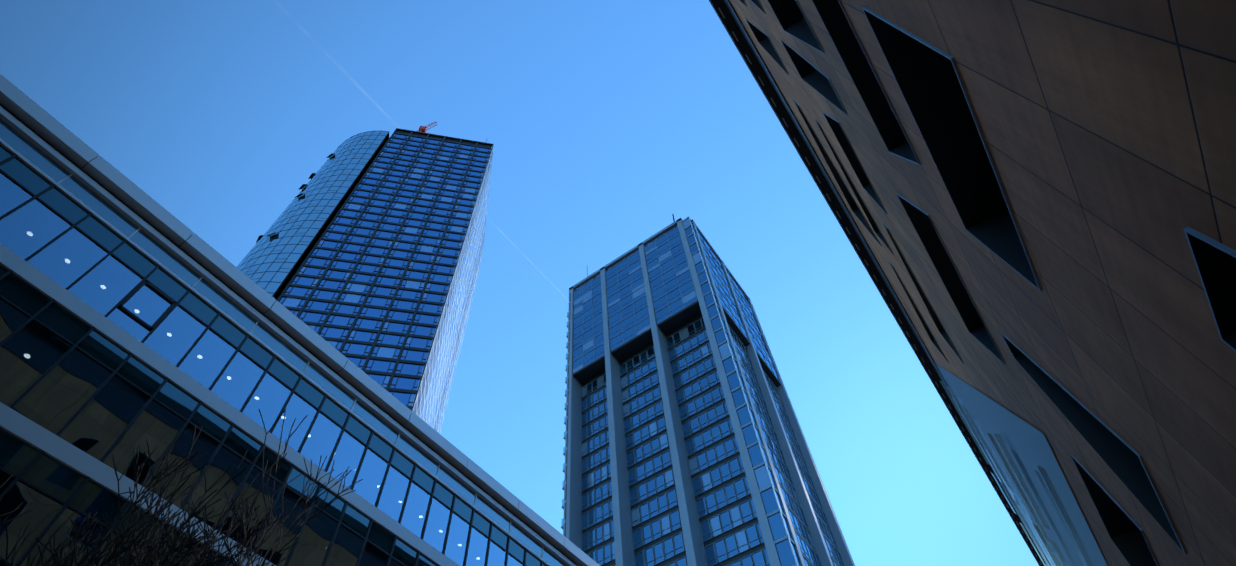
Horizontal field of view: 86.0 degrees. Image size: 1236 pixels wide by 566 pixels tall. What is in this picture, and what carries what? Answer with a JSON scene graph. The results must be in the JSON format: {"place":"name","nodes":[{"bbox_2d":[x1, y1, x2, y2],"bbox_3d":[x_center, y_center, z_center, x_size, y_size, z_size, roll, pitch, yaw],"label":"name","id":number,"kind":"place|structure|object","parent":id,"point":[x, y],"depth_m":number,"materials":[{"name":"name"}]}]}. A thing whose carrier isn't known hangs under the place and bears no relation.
{"place":"outdoors","nodes":[
{"label":"outdoors","id":0,"kind":"place"},
{"bbox_2d":[0,408,362,565],"bbox_3d":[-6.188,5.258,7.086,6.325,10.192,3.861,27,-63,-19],"label":"bare tree","id":1,"kind":"object","parent":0,"point":[148,550],"depth_m":9.21,"materials":[{"name":"brown plant"}]},
{"bbox_2d":[0,74,599,565],"bbox_3d":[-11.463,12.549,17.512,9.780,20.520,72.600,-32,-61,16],"label":"glass building","id":2,"kind":"structure","parent":0,"point":[132,314],"depth_m":18.44,"materials":[{"name":"glass"}]},
{"bbox_2d":[237,122,493,433],"bbox_3d":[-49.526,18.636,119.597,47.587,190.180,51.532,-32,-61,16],"label":"tower","id":3,"kind":"structure","parent":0,"point":[365,254],"depth_m":130.05,"materials":[{"name":"blue glass"}]},
{"bbox_2d":[0,0,1038,565],"label":"sky","id":4,"kind":"structure","parent":0,"point":[605,121],"materials":[{"name":"blue"}]},
{"bbox_2d":[561,214,854,565],"bbox_3d":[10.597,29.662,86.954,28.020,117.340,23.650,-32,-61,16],"label":"tower","id":5,"kind":"structure","parent":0,"point":[685,442],"depth_m":88.27,"materials":[{"name":"blue glass"}]},
{"bbox_2d":[709,0,1235,565],"bbox_3d":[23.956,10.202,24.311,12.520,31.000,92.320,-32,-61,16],"label":"stone building","id":6,"kind":"structure","parent":0,"point":[1031,204],"depth_m":8.01,"materials":[{"name":"stone"}]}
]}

